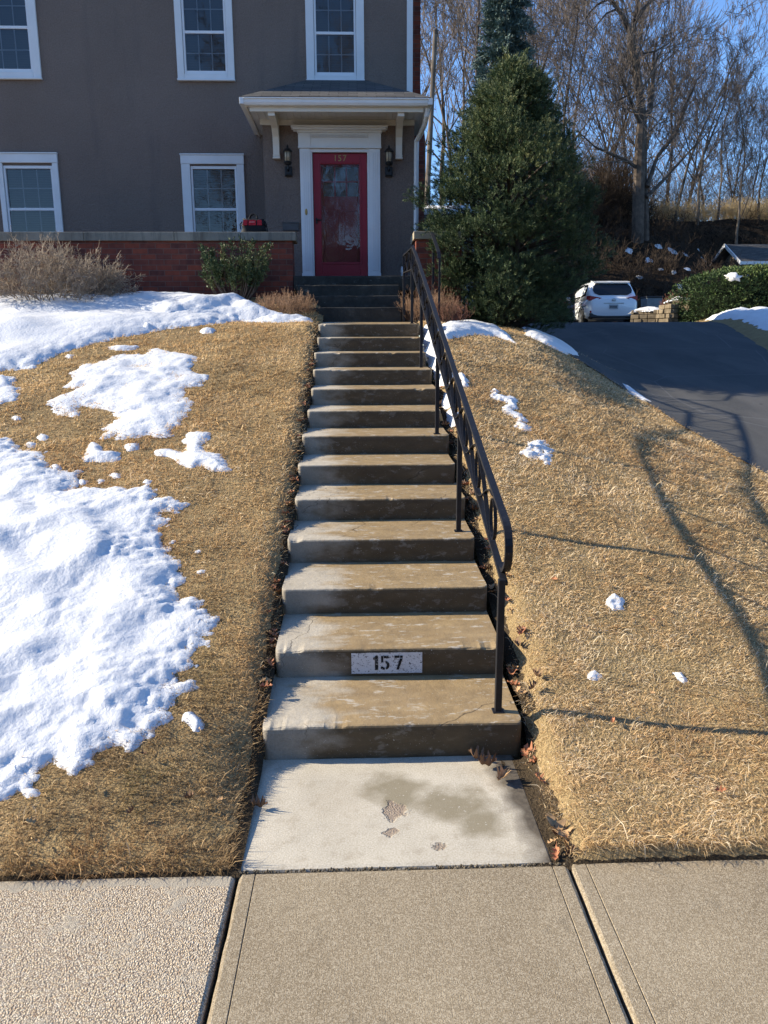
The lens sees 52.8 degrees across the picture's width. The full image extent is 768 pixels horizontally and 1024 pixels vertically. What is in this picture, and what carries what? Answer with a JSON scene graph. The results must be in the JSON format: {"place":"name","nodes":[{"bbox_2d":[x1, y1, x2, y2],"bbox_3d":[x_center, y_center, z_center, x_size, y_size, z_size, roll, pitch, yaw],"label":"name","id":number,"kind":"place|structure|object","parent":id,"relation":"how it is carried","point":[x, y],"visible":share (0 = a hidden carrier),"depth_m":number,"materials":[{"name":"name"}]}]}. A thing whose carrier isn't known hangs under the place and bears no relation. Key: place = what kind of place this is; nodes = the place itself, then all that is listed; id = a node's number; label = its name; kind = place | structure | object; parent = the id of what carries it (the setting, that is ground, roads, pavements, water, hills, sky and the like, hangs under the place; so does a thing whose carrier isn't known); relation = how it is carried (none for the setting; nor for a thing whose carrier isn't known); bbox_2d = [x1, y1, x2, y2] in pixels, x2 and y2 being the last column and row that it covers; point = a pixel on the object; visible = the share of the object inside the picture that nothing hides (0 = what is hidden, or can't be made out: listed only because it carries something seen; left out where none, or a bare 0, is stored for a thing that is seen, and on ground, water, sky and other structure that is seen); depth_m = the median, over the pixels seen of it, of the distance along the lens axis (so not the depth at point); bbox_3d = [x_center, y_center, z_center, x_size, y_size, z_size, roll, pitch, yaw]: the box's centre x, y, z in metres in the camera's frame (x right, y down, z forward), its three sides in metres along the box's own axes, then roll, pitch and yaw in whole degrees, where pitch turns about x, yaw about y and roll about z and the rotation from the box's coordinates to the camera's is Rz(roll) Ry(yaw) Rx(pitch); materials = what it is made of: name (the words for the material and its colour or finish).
{"place":"outdoors","nodes":[
{"label":"outdoors","id":0,"kind":"place"},
{"bbox_2d":[0,876,235,1023],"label":"sidewalk","id":1,"kind":"structure","parent":0,"point":[125,951],"depth_m":2.33,"materials":[{"name":"concrete"}]},
{"bbox_2d":[0,296,323,890],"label":"lawn","id":2,"kind":"structure","parent":0,"point":[232,872],"depth_m":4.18,"materials":[{"name":"plant"}]},
{"bbox_2d":[0,375,20,403],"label":"snow patch","id":3,"kind":"object","parent":2,"relation":"on","point":[8,391],"visible":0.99,"depth_m":6.81,"materials":[{"name":"snow"}]},
{"bbox_2d":[21,788,40,797],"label":"snow patch","id":4,"kind":"object","parent":2,"relation":"on","point":[32,791],"visible":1,"depth_m":2.97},
{"bbox_2d":[0,226,146,303],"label":"bare shrub","id":5,"kind":"object","parent":2,"relation":"on","point":[58,279],"visible":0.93,"depth_m":9.49,"materials":[{"name":"plant"}]},
{"bbox_2d":[82,442,120,461],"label":"snow patch","id":6,"kind":"object","parent":2,"relation":"on","point":[95,451],"visible":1,"depth_m":5.68,"materials":[{"name":"snow"}]},
{"bbox_2d":[0,437,219,800],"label":"snow patch","id":7,"kind":"object","parent":2,"relation":"on","point":[97,621],"visible":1,"depth_m":3.94,"materials":[{"name":"snow"}]},
{"bbox_2d":[109,345,138,350],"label":"snow patch","id":8,"kind":"object","parent":2,"relation":"on","point":[122,348],"visible":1,"depth_m":7.92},
{"bbox_2d":[46,348,208,440],"bbox_3d":[-2.289,-1.115,6.959,1.340,0.698,2.220,-1,12,-2],"label":"snow patch","id":9,"kind":"object","parent":2,"relation":"on","point":[145,400],"visible":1,"depth_m":6.79,"materials":[{"name":"snow"}]},
{"bbox_2d":[0,232,297,296],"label":"porch wall","id":10,"kind":"structure","parent":2,"relation":"on","point":[166,261],"depth_m":10.36,"materials":[{"name":"red brick"}]},
{"bbox_2d":[239,213,267,231],"bbox_3d":[-1.757,-3.900,10.458,0.378,0.258,0.203,-1,12,-2],"label":"tool bag","id":11,"kind":"object","parent":10,"relation":"on","point":[253,225],"visible":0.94,"depth_m":10.38,"materials":[{"name":"black fabric"}]},
{"bbox_2d":[0,291,312,370],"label":"snow patch","id":12,"kind":"object","parent":2,"relation":"on","point":[33,333],"visible":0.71,"depth_m":8.58,"materials":[{"name":"snow"}]},
{"bbox_2d":[154,431,231,471],"bbox_3d":[-1.448,-0.446,5.737,0.482,0.223,0.795,-6,13,-23],"label":"snow patch","id":13,"kind":"object","parent":2,"relation":"on","point":[193,455],"visible":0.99,"depth_m":5.68,"materials":[{"name":"snow"}]},
{"bbox_2d":[181,712,204,731],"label":"snow patch","id":14,"kind":"object","parent":2,"relation":"on","point":[194,719],"visible":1,"depth_m":3.35,"materials":[{"name":"snow"}]},
{"bbox_2d":[138,293,282,320],"bbox_3d":[-2.206,-2.447,9.343,2.171,0.427,1.089,-4,13,-15],"label":"snow patch","id":15,"kind":"object","parent":2,"relation":"on","point":[230,305],"visible":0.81,"depth_m":9.17,"materials":[{"name":"snow"}]},
{"bbox_2d":[0,0,432,321],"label":"house","id":16,"kind":"structure","parent":2,"relation":"on","point":[157,115],"depth_m":11.73,"materials":[{"name":"grey paint"}]},
{"bbox_2d":[0,0,42,79],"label":"window","id":17,"kind":"structure","parent":16,"relation":"in","point":[23,29],"depth_m":11.64,"materials":[{"name":"white paint"}]},
{"bbox_2d":[0,152,63,231],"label":"window","id":18,"kind":"structure","parent":16,"relation":"in","point":[17,185],"depth_m":12.09,"materials":[{"name":"white paint"}]},
{"bbox_2d":[173,0,234,81],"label":"window","id":19,"kind":"structure","parent":16,"relation":"in","point":[202,34],"depth_m":11.71,"materials":[{"name":"white paint"}]},
{"bbox_2d":[179,153,245,232],"bbox_3d":[-2.666,-4.780,12.205,0.994,1.605,0.149,-1,12,-2],"label":"window","id":20,"kind":"structure","parent":16,"relation":"in","point":[188,179],"depth_m":12.17,"materials":[{"name":"white paint"}]},
{"bbox_2d":[283,144,291,176],"bbox_3d":[-1.393,-5.095,11.201,0.140,0.415,0.169,-1,12,-2],"label":"wall lantern","id":21,"kind":"object","parent":16,"relation":"attached to","point":[287,150],"depth_m":11.16,"materials":[{"name":"black metal"}]},
{"bbox_2d":[305,0,364,79],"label":"window","id":22,"kind":"structure","parent":16,"relation":"in","point":[339,20],"depth_m":11.76,"materials":[{"name":"white paint"}]},
{"bbox_2d":[313,153,367,275],"bbox_3d":[-0.638,-4.359,11.474,0.802,1.797,0.094,-1,12,-2],"label":"door","id":23,"kind":"structure","parent":16,"relation":"in","point":[322,268],"depth_m":11.47,"materials":[{"name":"red paint"}]},
{"bbox_2d":[321,165,367,261],"bbox_3d":[-0.647,-4.384,11.602,0.796,1.809,0.048,-1,12,-2],"label":"inner door","id":24,"kind":"structure","parent":16,"relation":"in","point":[340,215],"depth_m":11.60,"materials":[{"name":"red paint"}]},
{"bbox_2d":[384,145,393,176],"bbox_3d":[0.071,-5.112,11.247,0.140,0.415,0.169,-1,12,-2],"label":"wall lantern","id":25,"kind":"object","parent":16,"relation":"attached to","point":[388,151],"depth_m":11.20,"materials":[{"name":"black metal"}]},
{"bbox_2d":[197,234,273,299],"bbox_3d":[-1.920,-3.128,10.076,1.007,0.923,0.592,-1,12,-2],"label":"yew","id":26,"kind":"object","parent":2,"relation":"on","point":[251,275],"visible":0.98,"depth_m":9.98,"materials":[{"name":"green plant"}]},
{"bbox_2d":[255,286,319,314],"bbox_3d":[-1.217,-2.565,9.496,0.881,0.416,0.689,-1,12,-2],"label":"shrub","id":27,"kind":"object","parent":2,"relation":"on","point":[282,304],"visible":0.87,"depth_m":9.40,"materials":[{"name":"plant"}]},
{"bbox_2d":[293,276,415,321],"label":"porch steps","id":28,"kind":"structure","parent":2,"relation":"on","point":[356,298],"depth_m":10.18,"materials":[{"name":"concrete"}]},
{"bbox_2d":[235,755,550,883],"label":"path","id":29,"kind":"structure","parent":0,"point":[399,813],"depth_m":2.97,"materials":[{"name":"concrete"}]},
{"bbox_2d":[250,795,268,806],"bbox_3d":[-0.478,1.129,3.020,0.089,0.050,0.046,7,-3,-20],"label":"fallen leaf","id":30,"kind":"object","parent":29,"relation":"on","point":[258,803],"visible":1,"depth_m":3.01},
{"bbox_2d":[238,862,564,874],"bbox_3d":[0.063,1.235,2.681,1.142,0.011,0.027,-1,12,-2],"label":"joint grit","id":31,"kind":"object","parent":29,"relation":"on","point":[377,869],"visible":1,"depth_m":2.68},
{"bbox_2d":[477,750,498,765],"bbox_3d":[0.452,1.053,3.309,0.127,0.071,0.066,1,-1,-26],"label":"fallen leaf","id":32,"kind":"object","parent":29,"relation":"on","point":[488,761],"visible":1,"depth_m":3.30,"materials":[{"name":"plant"}]},
{"bbox_2d":[274,347,526,752],"bbox_3d":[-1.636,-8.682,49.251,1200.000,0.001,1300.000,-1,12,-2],"label":"ground","id":33,"kind":"structure","parent":0,"point":[515,697],"depth_m":4.80,"materials":[{"name":"soil"}]},
{"bbox_2d":[206,753,629,1023],"bbox_3d":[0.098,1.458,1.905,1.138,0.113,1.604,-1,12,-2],"label":"sidewalk","id":34,"kind":"structure","parent":0,"point":[515,945],"depth_m":2.31,"materials":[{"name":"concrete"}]},
{"bbox_2d":[263,322,520,759],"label":"concrete stairs","id":35,"kind":"structure","parent":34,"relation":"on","point":[386,645],"depth_m":4.29,"materials":[{"name":"grey concrete"}]},
{"bbox_2d":[403,246,512,713],"bbox_3d":[0.401,-1.128,6.465,0.096,2.706,6.732,-1,12,-2],"label":"railing","id":36,"kind":"object","parent":35,"relation":"on","point":[478,467],"visible":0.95,"depth_m":4.49,"materials":[{"name":"black metal"}]},
{"bbox_2d":[413,318,767,869],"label":"lawn","id":37,"kind":"structure","parent":0,"point":[613,854],"depth_m":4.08,"materials":[{"name":"plant"}]},
{"bbox_2d":[394,284,461,323],"bbox_3d":[0.567,-2.604,9.673,0.824,0.540,0.743,7,14,29],"label":"shrub","id":38,"kind":"object","parent":37,"relation":"on","point":[415,312],"visible":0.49,"depth_m":9.65,"materials":[{"name":"plant"}]},
{"bbox_2d":[425,28,437,204],"bbox_3d":[1.435,-10.220,24.453,0.464,9.162,0.198,-1,12,-2],"label":"utility pole","id":39,"kind":"object","parent":37,"relation":"on","point":[432,95],"visible":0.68,"depth_m":23.91,"materials":[{"name":"brown wood"}]},
{"bbox_2d":[431,233,440,317],"bbox_3d":[0.647,-2.969,9.775,0.070,1.146,0.920,-1,12,-2],"label":"handrail","id":40,"kind":"object","parent":37,"relation":"on","point":[437,250],"visible":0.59,"depth_m":9.42,"materials":[{"name":"black metal"}]},
{"bbox_2d":[411,231,464,334],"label":"brick pier","id":41,"kind":"structure","parent":37,"relation":"on","point":[418,243],"depth_m":10.50,"materials":[{"name":"brick"}]},
{"bbox_2d":[423,325,452,386],"bbox_3d":[0.569,-1.705,8.164,0.270,0.706,2.100,-1,12,-2],"label":"snow patch","id":42,"kind":"object","parent":37,"relation":"on","point":[429,349],"visible":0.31,"depth_m":8.17,"materials":[{"name":"snow"}]},
{"bbox_2d":[435,294,474,322],"bbox_3d":[0.829,-2.463,9.476,0.577,0.406,0.528,7,14,29],"label":"shrub","id":43,"kind":"object","parent":37,"relation":"on","point":[451,316],"visible":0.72,"depth_m":9.42,"materials":[{"name":"plant"}]},
{"bbox_2d":[442,319,515,342],"bbox_3d":[1.147,-2.244,9.589,0.903,0.321,2.705,1,12,5],"label":"snow patch","id":44,"kind":"object","parent":37,"relation":"on","point":[456,329],"visible":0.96,"depth_m":9.00,"materials":[{"name":"snow"}]},
{"bbox_2d":[402,45,618,334],"bbox_3d":[1.643,-4.284,10.576,2.714,3.856,2.687,-8,15,-33],"label":"evergreen tree","id":45,"kind":"object","parent":37,"relation":"on","point":[508,108],"visible":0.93,"depth_m":10.09,"materials":[{"name":"green plant"}]},
{"bbox_2d":[455,0,565,315],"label":"blue spruce","id":46,"kind":"object","parent":37,"relation":"on","point":[507,23],"visible":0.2,"depth_m":25.11,"materials":[{"name":"green plant"}]},
{"bbox_2d":[490,388,531,430],"bbox_3d":[1.096,-0.899,6.746,0.264,0.312,0.902,-1,12,-2],"label":"snow patch","id":47,"kind":"object","parent":37,"relation":"on","point":[511,400],"visible":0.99,"depth_m":6.75,"materials":[{"name":"snow"}]},
{"bbox_2d":[520,440,553,464],"bbox_3d":[1.201,-0.469,5.995,0.264,0.145,0.513,4,13,20],"label":"snow patch","id":48,"kind":"object","parent":37,"relation":"on","point":[537,451],"visible":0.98,"depth_m":5.94,"materials":[{"name":"snow"}]},
{"bbox_2d":[522,327,578,355],"bbox_3d":[2.668,-2.879,12.895,0.773,0.538,7.104,2,12,9],"label":"snow patch","id":49,"kind":"object","parent":37,"relation":"on","point":[553,341],"visible":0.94,"depth_m":9.77,"materials":[{"name":"snow"}]},
{"bbox_2d":[546,813,572,838],"bbox_3d":[0.649,1.160,2.821,0.082,0.035,0.165,-2,25,-37],"label":"fallen leaf","id":50,"kind":"object","parent":37,"relation":"on","point":[553,822],"visible":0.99,"depth_m":2.85,"materials":[{"name":"plant"}]},
{"bbox_2d":[605,593,624,610],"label":"snow patch","id":51,"kind":"object","parent":37,"relation":"on","point":[615,603],"visible":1,"depth_m":4.21,"materials":[{"name":"snow"}]},
{"bbox_2d":[665,263,767,321],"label":"clipped hedge","id":52,"kind":"object","parent":37,"relation":"on","point":[714,297],"visible":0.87,"depth_m":20.43,"materials":[{"name":"green plant"}]},
{"bbox_2d":[706,310,767,329],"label":"snow patch","id":53,"kind":"object","parent":37,"relation":"on","point":[759,318],"visible":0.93,"depth_m":16.84,"materials":[{"name":"snow"}]},
{"bbox_2d":[717,306,767,314],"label":"snow patch","id":54,"kind":"object","parent":37,"relation":"on","point":[747,309],"visible":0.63,"depth_m":18.89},
{"bbox_2d":[419,0,767,336],"label":"sky","id":55,"kind":"structure","parent":0,"point":[721,4],"materials":[{"name":"blue"}]},
{"bbox_2d":[478,214,767,321],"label":"hill","id":56,"kind":"structure","parent":0,"point":[750,234],"depth_m":40.59,"materials":[{"name":"brown plant"}]},
{"bbox_2d":[420,1,460,95],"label":"bare tree","id":57,"kind":"object","parent":56,"relation":"on","point":[441,33],"visible":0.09,"depth_m":50.14,"materials":[{"name":"brown plant"}]},
{"bbox_2d":[420,0,472,98],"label":"bare tree","id":58,"kind":"object","parent":56,"relation":"on","point":[439,68],"visible":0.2,"depth_m":43.44,"materials":[{"name":"brown plant"}]},
{"bbox_2d":[420,0,484,204],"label":"bare tree","id":59,"kind":"object","parent":56,"relation":"on","point":[464,78],"visible":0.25,"depth_m":51.27,"materials":[{"name":"brown plant"}]},
{"bbox_2d":[420,0,485,194],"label":"bare tree","id":60,"kind":"object","parent":56,"relation":"on","point":[466,30],"visible":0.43,"depth_m":37.02,"materials":[{"name":"brown plant"}]},
{"bbox_2d":[420,0,487,203],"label":"bare tree","id":61,"kind":"object","parent":56,"relation":"on","point":[443,128],"visible":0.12,"depth_m":49.61,"materials":[{"name":"brown plant"}]},
{"bbox_2d":[420,0,529,204],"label":"bare tree","id":62,"kind":"object","parent":56,"relation":"on","point":[445,86],"visible":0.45,"depth_m":41.38,"materials":[{"name":"brown plant"}]},
{"bbox_2d":[425,0,551,99],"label":"bare tree","id":63,"kind":"object","parent":56,"relation":"on","point":[459,36],"visible":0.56,"depth_m":37.66,"materials":[{"name":"brown plant"}]},
{"bbox_2d":[436,0,546,114],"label":"bare tree","id":64,"kind":"object","parent":56,"relation":"on","point":[474,57],"visible":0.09,"depth_m":49.28,"materials":[{"name":"brown plant"}]},
{"bbox_2d":[426,0,559,98],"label":"bare tree","id":65,"kind":"object","parent":56,"relation":"on","point":[473,41],"visible":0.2,"depth_m":44.78,"materials":[{"name":"brown plant"}]},
{"bbox_2d":[436,0,574,149],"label":"bare tree","id":66,"kind":"object","parent":56,"relation":"on","point":[450,117],"visible":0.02,"depth_m":54.00,"materials":[{"name":"brown plant"}]},
{"bbox_2d":[469,0,588,73],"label":"bare tree","id":67,"kind":"object","parent":56,"relation":"on","point":[546,35],"visible":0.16,"depth_m":47.43,"materials":[{"name":"brown plant"}]},
{"bbox_2d":[455,0,604,98],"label":"bare tree","id":68,"kind":"object","parent":56,"relation":"on","point":[547,53],"visible":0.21,"depth_m":41.74,"materials":[{"name":"brown plant"}]},
{"bbox_2d":[479,0,611,177],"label":"bare tree","id":69,"kind":"object","parent":56,"relation":"on","point":[590,17],"visible":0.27,"depth_m":43.41,"materials":[{"name":"brown plant"}]},
{"bbox_2d":[534,0,594,158],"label":"bare tree","id":70,"kind":"object","parent":56,"relation":"on","point":[566,63],"visible":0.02,"depth_m":55.95,"materials":[{"name":"brown plant"}]},
{"bbox_2d":[527,0,648,217],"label":"bare tree","id":71,"kind":"object","parent":56,"relation":"on","point":[577,19],"visible":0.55,"depth_m":39.07,"materials":[{"name":"brown plant"}]},
{"bbox_2d":[537,0,652,161],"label":"bare tree","id":72,"kind":"object","parent":56,"relation":"on","point":[595,63],"visible":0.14,"depth_m":55.43,"materials":[{"name":"brown plant"}]},
{"bbox_2d":[527,0,670,172],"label":"bare tree","id":73,"kind":"object","parent":56,"relation":"on","point":[599,127],"visible":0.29,"depth_m":50.59,"materials":[{"name":"brown plant"}]},
{"bbox_2d":[539,3,666,159],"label":"bare tree","id":74,"kind":"object","parent":56,"relation":"on","point":[553,57],"visible":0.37,"depth_m":48.41,"materials":[{"name":"brown plant"}]},
{"bbox_2d":[536,129,679,223],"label":"thicket","id":75,"kind":"object","parent":56,"relation":"on","point":[622,182],"visible":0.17,"depth_m":42.12,"materials":[{"name":"plant"}]},
{"bbox_2d":[558,0,659,162],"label":"bare tree","id":76,"kind":"object","parent":56,"relation":"on","point":[613,125],"visible":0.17,"depth_m":51.58,"materials":[{"name":"brown plant"}]},
{"bbox_2d":[546,9,687,187],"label":"bare tree","id":77,"kind":"object","parent":56,"relation":"on","point":[610,98],"visible":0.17,"depth_m":54.95,"materials":[{"name":"brown plant"}]},
{"bbox_2d":[475,0,767,243],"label":"forked tree","id":78,"kind":"object","parent":56,"relation":"on","point":[641,186],"visible":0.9,"depth_m":38.92,"materials":[{"name":"brown plant"}]},
{"bbox_2d":[590,0,676,217],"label":"bare tree","id":79,"kind":"object","parent":56,"relation":"on","point":[642,75],"visible":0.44,"depth_m":41.38,"materials":[{"name":"brown plant"}]},
{"bbox_2d":[522,194,767,321],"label":"slope brush","id":80,"kind":"object","parent":56,"relation":"on","point":[712,262],"visible":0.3,"depth_m":39.70,"materials":[{"name":"plant"}]},
{"bbox_2d":[596,2,706,192],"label":"bare tree","id":81,"kind":"object","parent":56,"relation":"on","point":[656,74],"visible":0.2,"depth_m":48.63,"materials":[{"name":"brown plant"}]},
{"bbox_2d":[591,0,711,196],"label":"bare tree","id":82,"kind":"object","parent":56,"relation":"on","point":[655,26],"visible":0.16,"depth_m":54.26,"materials":[{"name":"brown plant"}]},
{"bbox_2d":[574,127,767,220],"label":"understory","id":83,"kind":"object","parent":56,"relation":"on","point":[684,194],"visible":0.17,"depth_m":48.91,"materials":[{"name":"plant"}]},
{"bbox_2d":[594,189,767,221],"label":"crest brush","id":84,"kind":"object","parent":56,"relation":"on","point":[727,211],"visible":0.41,"depth_m":45.19,"materials":[{"name":"plant"}]},
{"bbox_2d":[613,0,749,203],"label":"bare tree","id":85,"kind":"object","parent":56,"relation":"on","point":[693,3],"visible":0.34,"depth_m":52.39,"materials":[{"name":"brown plant"}]},
{"bbox_2d":[631,48,760,206],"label":"bare tree","id":86,"kind":"object","parent":56,"relation":"on","point":[692,159],"visible":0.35,"depth_m":51.95,"materials":[{"name":"brown plant"}]},
{"bbox_2d":[648,15,762,224],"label":"bare tree","id":87,"kind":"object","parent":56,"relation":"on","point":[703,152],"visible":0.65,"depth_m":42.93,"materials":[{"name":"brown plant"}]},
{"bbox_2d":[656,20,759,201],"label":"bare tree","id":88,"kind":"object","parent":56,"relation":"on","point":[697,151],"visible":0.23,"depth_m":54.88,"materials":[{"name":"brown plant"}]},
{"bbox_2d":[653,0,767,209],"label":"bare tree","id":89,"kind":"object","parent":56,"relation":"on","point":[760,1],"visible":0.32,"depth_m":48.86,"materials":[{"name":"brown plant"}]},
{"bbox_2d":[654,0,767,220],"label":"bare tree","id":90,"kind":"object","parent":56,"relation":"on","point":[689,131],"visible":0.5,"depth_m":42.53,"materials":[{"name":"brown plant"}]},
{"bbox_2d":[678,74,766,202],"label":"bare tree","id":91,"kind":"object","parent":56,"relation":"on","point":[724,141],"visible":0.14,"depth_m":55.30,"materials":[{"name":"brown plant"}]},
{"bbox_2d":[681,62,766,219],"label":"bare tree","id":92,"kind":"object","parent":56,"relation":"on","point":[718,156],"visible":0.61,"depth_m":44.31,"materials":[{"name":"brown plant"}]},
{"bbox_2d":[694,45,767,200],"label":"bare tree","id":93,"kind":"object","parent":56,"relation":"on","point":[734,128],"visible":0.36,"depth_m":48.13,"materials":[{"name":"brown plant"}]},
{"bbox_2d":[701,56,767,243],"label":"bare tree","id":94,"kind":"object","parent":56,"relation":"on","point":[743,167],"visible":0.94,"depth_m":41.73,"materials":[{"name":"brown plant"}]},
{"bbox_2d":[710,244,767,276],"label":"garage","id":95,"kind":"structure","parent":56,"relation":"on","point":[751,254],"depth_m":39.84,"materials":[{"name":"beige"}]},
{"bbox_2d":[719,73,767,197],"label":"bare tree","id":96,"kind":"object","parent":56,"relation":"on","point":[750,136],"visible":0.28,"depth_m":51.26,"materials":[{"name":"brown plant"}]},
{"bbox_2d":[725,78,767,218],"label":"bare tree","id":97,"kind":"object","parent":56,"relation":"on","point":[762,177],"visible":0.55,"depth_m":44.41,"materials":[{"name":"brown plant"}]},
{"bbox_2d":[731,23,767,181],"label":"bare tree","id":98,"kind":"object","parent":56,"relation":"on","point":[761,79],"visible":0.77,"depth_m":42.30,"materials":[{"name":"brown plant"}]},
{"bbox_2d":[524,322,767,473],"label":"driveway","id":99,"kind":"structure","parent":0,"point":[708,380],"depth_m":10.98,"materials":[{"name":"asphalt"}]},
{"bbox_2d":[564,281,637,321],"bbox_3d":[8.166,-7.908,29.709,2.221,1.683,4.510,0,12,0],"label":"parked car","id":100,"kind":"object","parent":99,"relation":"on","point":[608,301],"visible":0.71,"depth_m":27.65,"materials":[{"name":"white paint"}]},
{"bbox_2d":[630,300,689,321],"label":"retaining wall","id":101,"kind":"structure","parent":99,"relation":"on","point":[667,313],"depth_m":21.49,"materials":[{"name":"beige stone"}]},
{"bbox_2d":[640,296,663,307],"bbox_3d":[9.668,-7.253,28.047,0.620,1.077,0.727,-1,12,-2],"label":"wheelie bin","id":102,"kind":"object","parent":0,"point":[651,301],"visible":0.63,"depth_m":27.67,"materials":[{"name":"plastic"}]},
{"bbox_2d":[569,859,767,1023],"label":"sidewalk","id":103,"kind":"structure","parent":0,"point":[682,942],"depth_m":2.37,"materials":[{"name":"concrete"}]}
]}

